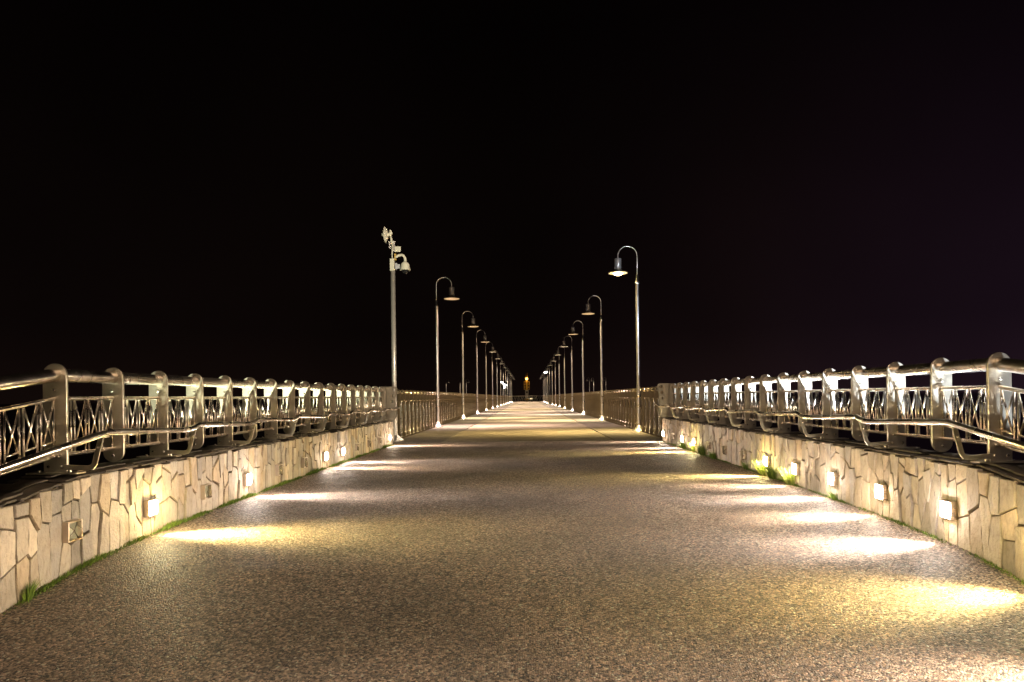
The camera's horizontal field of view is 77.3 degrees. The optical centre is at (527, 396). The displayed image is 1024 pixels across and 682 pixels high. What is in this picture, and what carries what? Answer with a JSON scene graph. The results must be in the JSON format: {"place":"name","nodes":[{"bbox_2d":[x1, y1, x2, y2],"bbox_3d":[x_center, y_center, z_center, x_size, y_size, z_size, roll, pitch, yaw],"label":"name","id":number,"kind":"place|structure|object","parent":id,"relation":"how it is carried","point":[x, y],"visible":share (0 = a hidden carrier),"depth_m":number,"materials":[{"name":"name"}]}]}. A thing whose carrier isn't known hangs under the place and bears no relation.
{"place":"outdoors","nodes":[
{"label":"outdoors","id":0,"kind":"place"},
{"bbox_2d":[0,440,1023,681],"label":"ramp surface","id":1,"kind":"object","parent":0,"point":[611,561],"visible":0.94,"depth_m":3.88,"materials":[{"name":"grey asphalt"}]},
{"bbox_2d":[22,578,43,600],"bbox_3d":[-2.936,1.142,3.795,0.066,0.128,0.134,-1,0,0],"label":"grass tuft","id":2,"kind":"object","parent":1,"relation":"on","point":[33,587],"visible":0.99,"depth_m":3.80,"materials":[{"name":"green plant"}]},
{"bbox_2d":[0,421,393,613],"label":"stone wall","id":3,"kind":"structure","parent":1,"relation":"on","point":[104,501],"depth_m":4.81,"materials":[{"name":"stone"}]},
{"bbox_2d":[61,519,82,542],"bbox_3d":[-2.983,0.876,4.190,0.054,0.134,0.134,-1,0,0],"label":"wall light","id":4,"kind":"object","parent":3,"relation":"attached to","point":[72,530],"visible":1,"depth_m":4.18,"materials":[{"name":"beige"}]},
{"bbox_2d":[143,498,158,517],"bbox_3d":[-2.972,0.876,5.062,0.076,0.134,0.134,-1,0,0],"label":"wall light","id":5,"kind":"object","parent":3,"relation":"attached to","point":[150,507],"visible":1,"depth_m":5.02,"materials":[{"name":"white glass"}]},
{"bbox_2d":[0,363,399,475],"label":"ramp railing","id":6,"kind":"object","parent":3,"relation":"on","point":[360,404],"visible":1,"depth_m":5.48,"materials":[{"name":"metal"}]},
{"bbox_2d":[200,483,211,499],"bbox_3d":[-2.983,0.876,5.934,0.054,0.134,0.134,-1,0,0],"label":"wall light","id":7,"kind":"object","parent":3,"relation":"attached to","point":[205,491],"visible":1,"depth_m":5.92,"materials":[{"name":"beige"}]},
{"bbox_2d":[243,472,251,485],"bbox_3d":[-2.972,0.876,6.806,0.076,0.134,0.134,-1,0,0],"label":"wall light","id":8,"kind":"object","parent":3,"relation":"attached to","point":[247,478],"visible":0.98,"depth_m":6.76,"materials":[{"name":"white glass"}]},
{"bbox_2d":[275,464,282,475],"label":"wall light","id":9,"kind":"object","parent":3,"relation":"attached to","point":[278,469],"visible":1,"depth_m":7.66,"materials":[{"name":"beige glass"}]},
{"bbox_2d":[301,457,307,467],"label":"wall light","id":10,"kind":"object","parent":3,"relation":"attached to","point":[304,462],"visible":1,"depth_m":8.49,"materials":[{"name":"beige"}]},
{"bbox_2d":[322,451,327,460],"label":"wall light","id":11,"kind":"object","parent":3,"relation":"attached to","point":[325,456],"visible":0.91,"depth_m":9.37,"materials":[{"name":"white glass"}]},
{"bbox_2d":[340,447,344,455],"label":"wall light","id":12,"kind":"object","parent":3,"relation":"attached to","point":[342,451],"visible":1,"depth_m":10.23,"materials":[{"name":"white glass"}]},
{"bbox_2d":[355,443,358,450],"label":"wall light","id":13,"kind":"object","parent":3,"relation":"attached to","point":[356,446],"visible":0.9,"depth_m":11.12,"materials":[{"name":"beige"}]},
{"bbox_2d":[3,444,391,614],"bbox_3d":[-2.940,1.177,8.395,0.106,0.353,11.221,-1,0,0],"label":"grass fringe","id":14,"kind":"object","parent":1,"relation":"on","point":[104,555],"depth_m":5.18,"materials":[{"name":"green plant"}]},
{"bbox_2d":[680,441,686,448],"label":"grass tuft","id":15,"kind":"object","parent":1,"relation":"on","point":[683,445],"visible":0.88,"depth_m":12.04,"materials":[{"name":"green plant"}]},
{"bbox_2d":[689,443,694,451],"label":"grass tuft","id":16,"kind":"object","parent":1,"relation":"on","point":[692,447],"visible":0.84,"depth_m":11.45,"materials":[{"name":"yellow plant"}]},
{"bbox_2d":[694,444,706,454],"bbox_3d":[2.883,0.880,10.827,0.222,0.220,0.636,-1,0,0],"label":"grass tuft","id":17,"kind":"object","parent":1,"relation":"on","point":[701,450],"visible":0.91,"depth_m":10.79,"materials":[{"name":"green plant"}]},
{"bbox_2d":[704,450,716,458],"bbox_3d":[2.898,0.918,10.202,0.189,0.143,0.496,-1,0,0],"label":"grass tuft","id":18,"kind":"object","parent":1,"relation":"on","point":[712,455],"visible":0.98,"depth_m":10.17,"materials":[{"name":"green plant"}]},
{"bbox_2d":[741,461,747,469],"bbox_3d":[2.934,0.924,8.703,0.121,0.131,0.380,-1,0,0],"label":"grass tuft","id":19,"kind":"object","parent":1,"relation":"on","point":[745,467],"visible":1,"depth_m":8.68,"materials":[{"name":"green plant"}]},
{"bbox_2d":[750,459,765,475],"bbox_3d":[2.887,0.883,8.113,0.213,0.220,0.480,-1,0,0],"label":"grass tuft","id":20,"kind":"object","parent":1,"relation":"on","point":[758,466],"visible":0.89,"depth_m":8.06,"materials":[{"name":"yellow plant"}]},
{"bbox_2d":[759,464,776,478],"bbox_3d":[2.890,0.890,7.741,0.206,0.208,0.488,-1,0,0],"label":"grass tuft","id":21,"kind":"object","parent":1,"relation":"on","point":[769,471],"visible":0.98,"depth_m":7.71,"materials":[{"name":"green plant"}]},
{"bbox_2d":[772,467,796,484],"bbox_3d":[2.877,0.887,7.249,0.232,0.220,0.575,-1,0,0],"label":"grass tuft","id":22,"kind":"object","parent":1,"relation":"on","point":[788,478],"visible":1,"depth_m":7.21,"materials":[{"name":"yellow plant"}]},
{"bbox_2d":[824,490,837,499],"bbox_3d":[2.931,0.954,6.204,0.124,0.098,0.247,-1,0,0],"label":"grass tuft","id":23,"kind":"object","parent":1,"relation":"on","point":[833,496],"visible":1,"depth_m":6.19,"materials":[{"name":"green plant"}]},
{"bbox_2d":[662,417,1023,581],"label":"stone wall","id":24,"kind":"structure","parent":1,"relation":"on","point":[988,498],"depth_m":5.08,"materials":[{"name":"stone"}]},
{"bbox_2d":[692,438,696,445],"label":"wall light","id":25,"kind":"object","parent":24,"relation":"attached to","point":[694,441],"visible":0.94,"depth_m":11.39,"materials":[{"name":"white glass"}]},
{"bbox_2d":[706,441,710,449],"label":"wall light","id":26,"kind":"object","parent":24,"relation":"attached to","point":[708,445],"visible":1,"depth_m":10.53,"materials":[{"name":"beige"}]},
{"bbox_2d":[722,445,726,454],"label":"wall light","id":27,"kind":"object","parent":24,"relation":"attached to","point":[724,449],"visible":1,"depth_m":9.66,"materials":[{"name":"beige"}]},
{"bbox_2d":[740,450,746,459],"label":"wall light","id":28,"kind":"object","parent":24,"relation":"attached to","point":[743,454],"visible":1,"depth_m":8.81,"materials":[{"name":"beige"}]},
{"bbox_2d":[763,455,770,466],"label":"wall light","id":29,"kind":"object","parent":24,"relation":"attached to","point":[766,459],"visible":0.88,"depth_m":7.94,"materials":[{"name":"white glass"}]},
{"bbox_2d":[791,462,800,475],"bbox_3d":[2.992,0.804,7.146,0.076,0.134,0.134,-1,0,0],"label":"wall light","id":30,"kind":"object","parent":24,"relation":"attached to","point":[795,466],"visible":0.93,"depth_m":7.10,"materials":[{"name":"white glass"}]},
{"bbox_2d":[827,471,838,486],"bbox_3d":[2.992,0.804,6.284,0.076,0.134,0.134,-1,0,0],"label":"wall light","id":31,"kind":"object","parent":24,"relation":"attached to","point":[832,478],"visible":1,"depth_m":6.24,"materials":[{"name":"white glass"}]},
{"bbox_2d":[655,352,1023,462],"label":"ramp railing","id":32,"kind":"object","parent":24,"relation":"on","point":[702,400],"visible":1,"depth_m":5.49,"materials":[{"name":"metal"}]},
{"bbox_2d":[874,483,888,500],"bbox_3d":[2.992,0.804,5.422,0.076,0.134,0.134,-1,0,0],"label":"wall light","id":33,"kind":"object","parent":24,"relation":"attached to","point":[881,491],"visible":1,"depth_m":5.38,"materials":[{"name":"white glass"}]},
{"bbox_2d":[939,499,958,520],"bbox_3d":[2.992,0.804,4.560,0.076,0.134,0.134,-1,0,0],"label":"wall light","id":34,"kind":"object","parent":24,"relation":"attached to","point":[947,509],"visible":1,"depth_m":4.52,"materials":[{"name":"white glass"}]},
{"bbox_2d":[663,441,1023,584],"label":"grass fringe","id":35,"kind":"object","parent":1,"relation":"on","point":[931,535],"depth_m":5.09,"materials":[{"name":"green plant"}]},
{"bbox_2d":[0,392,1023,483],"bbox_3d":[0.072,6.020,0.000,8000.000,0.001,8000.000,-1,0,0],"label":"sea","id":36,"kind":"structure","parent":0,"point":[921,443],"depth_m":110.07,"materials":[{"name":"liquid"}]},
{"bbox_2d":[0,0,1023,403],"label":"sky","id":37,"kind":"structure","parent":0,"point":[206,188],"materials":[{"name":"black"}]},
{"bbox_2d":[524,375,529,401],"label":"harbour beacon","id":38,"kind":"object","parent":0,"point":[526,389],"visible":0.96,"depth_m":135.85,"materials":[{"name":"brown paint"}]},
{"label":"pier slab","id":39,"kind":"structure","parent":0,"visible":0},
{"bbox_2d":[390,389,511,437],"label":"pier railing","id":40,"kind":"object","parent":39,"relation":"attached to","point":[421,405],"visible":0.74,"depth_m":21.70,"materials":[{"name":"metal"}]},
{"bbox_2d":[393,402,516,443],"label":"pier footway","id":41,"kind":"structure","parent":39,"relation":"on","point":[444,433],"depth_m":20.58,"materials":[{"name":"concrete"}]},
{"bbox_2d":[382,226,409,440],"bbox_3d":[-3.154,-1.535,15.500,0.684,5.186,0.440,-1,0,0],"label":"camera mast","id":42,"kind":"object","parent":41,"relation":"on","point":[404,268],"visible":0.95,"depth_m":15.45,"materials":[{"name":"silver metal"}]},
{"bbox_2d":[435,277,459,426],"bbox_3d":[-2.903,-1.611,22.800,1.033,5.330,0.566,-1,0,0],"label":"street lamp","id":43,"kind":"object","parent":41,"relation":"on","point":[450,297],"visible":0.98,"depth_m":22.75,"materials":[{"name":"metal"}]},
{"bbox_2d":[461,311,478,417],"bbox_3d":[-2.903,-1.611,31.800,1.033,5.330,0.566,-1,0,0],"label":"street lamp","id":44,"kind":"object","parent":41,"relation":"on","point":[471,325],"visible":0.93,"depth_m":31.75,"materials":[{"name":"metal"}]},
{"bbox_2d":[476,330,487,413],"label":"street lamp","id":45,"kind":"object","parent":41,"relation":"on","point":[484,341],"visible":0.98,"depth_m":40.76,"materials":[{"name":"metal"}]},
{"bbox_2d":[485,342,494,410],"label":"street lamp","id":46,"kind":"object","parent":41,"relation":"on","point":[492,348],"visible":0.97,"depth_m":49.76,"materials":[{"name":"metal"}]},
{"bbox_2d":[492,350,499,407],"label":"street lamp","id":47,"kind":"object","parent":41,"relation":"on","point":[492,378],"visible":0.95,"depth_m":58.75,"materials":[{"name":"metal"}]},
{"bbox_2d":[496,360,502,406],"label":"street lamp","id":48,"kind":"object","parent":41,"relation":"on","point":[496,382],"visible":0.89,"depth_m":67.76,"materials":[{"name":"metal"}]},
{"bbox_2d":[500,361,505,405],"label":"street lamp","id":49,"kind":"object","parent":41,"relation":"on","point":[500,382],"visible":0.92,"depth_m":76.75,"materials":[{"name":"metal"}]},
{"bbox_2d":[503,365,507,404],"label":"street lamp","id":50,"kind":"object","parent":41,"relation":"on","point":[503,386],"visible":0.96,"depth_m":85.75,"materials":[{"name":"metal"}]},
{"bbox_2d":[505,368,509,403],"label":"street lamp","id":51,"kind":"object","parent":41,"relation":"on","point":[505,381],"visible":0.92,"depth_m":94.75,"materials":[{"name":"metal"}]},
{"bbox_2d":[507,371,510,402],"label":"street lamp","id":52,"kind":"object","parent":41,"relation":"on","point":[507,387],"visible":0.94,"depth_m":103.75,"materials":[{"name":"metal"}]},
{"bbox_2d":[442,402,613,442],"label":"pier lane","id":53,"kind":"structure","parent":39,"relation":"on","point":[527,422],"depth_m":20.45,"materials":[{"name":"concrete"}]},
{"bbox_2d":[539,402,662,440],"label":"pier footway","id":54,"kind":"structure","parent":39,"relation":"on","point":[614,432],"depth_m":20.61,"materials":[{"name":"concrete"}]},
{"bbox_2d":[540,374,544,401],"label":"street lamp","id":55,"kind":"object","parent":54,"relation":"on","point":[544,384],"visible":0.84,"depth_m":117.36,"materials":[{"name":"metal"}]},
{"bbox_2d":[547,363,552,404],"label":"street lamp","id":56,"kind":"object","parent":54,"relation":"on","point":[552,384],"visible":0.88,"depth_m":81.35,"materials":[{"name":"metal"}]},
{"bbox_2d":[548,360,555,405],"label":"street lamp","id":57,"kind":"object","parent":54,"relation":"on","point":[555,381],"visible":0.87,"depth_m":72.35,"materials":[{"name":"metal"}]},
{"bbox_2d":[552,353,559,406],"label":"street lamp","id":58,"kind":"object","parent":54,"relation":"on","point":[559,379],"visible":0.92,"depth_m":63.35,"materials":[{"name":"metal"}]},
{"bbox_2d":[556,346,565,407],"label":"street lamp","id":59,"kind":"object","parent":54,"relation":"on","point":[564,377],"visible":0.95,"depth_m":54.36,"materials":[{"name":"metal"}]},
{"bbox_2d":[560,336,572,410],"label":"street lamp","id":60,"kind":"object","parent":54,"relation":"on","point":[564,345],"visible":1,"depth_m":45.35,"materials":[{"name":"metal"}]},
{"bbox_2d":[568,321,584,413],"bbox_3d":[2.864,-1.680,36.400,1.033,5.330,0.566,-1,0,0],"label":"street lamp","id":61,"kind":"object","parent":54,"relation":"on","point":[574,333],"visible":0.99,"depth_m":36.35,"materials":[{"name":"metal"}]},
{"bbox_2d":[582,295,603,419],"bbox_3d":[2.864,-1.680,27.400,1.033,5.330,0.566,-1,0,0],"label":"street lamp","id":62,"kind":"object","parent":54,"relation":"on","point":[588,309],"visible":0.98,"depth_m":27.35,"materials":[{"name":"metal"}]},
{"bbox_2d":[608,246,641,430],"bbox_3d":[2.864,-1.680,18.400,1.033,5.330,0.566,-1,0,0],"label":"street lamp","id":63,"kind":"object","parent":54,"relation":"on","point":[617,271],"visible":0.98,"depth_m":18.35,"materials":[{"name":"metal"}]},
{"bbox_2d":[544,386,663,437],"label":"pier railing","id":64,"kind":"object","parent":39,"relation":"attached to","point":[620,407],"visible":0.66,"depth_m":22.30,"materials":[{"name":"metal"}]}
]}

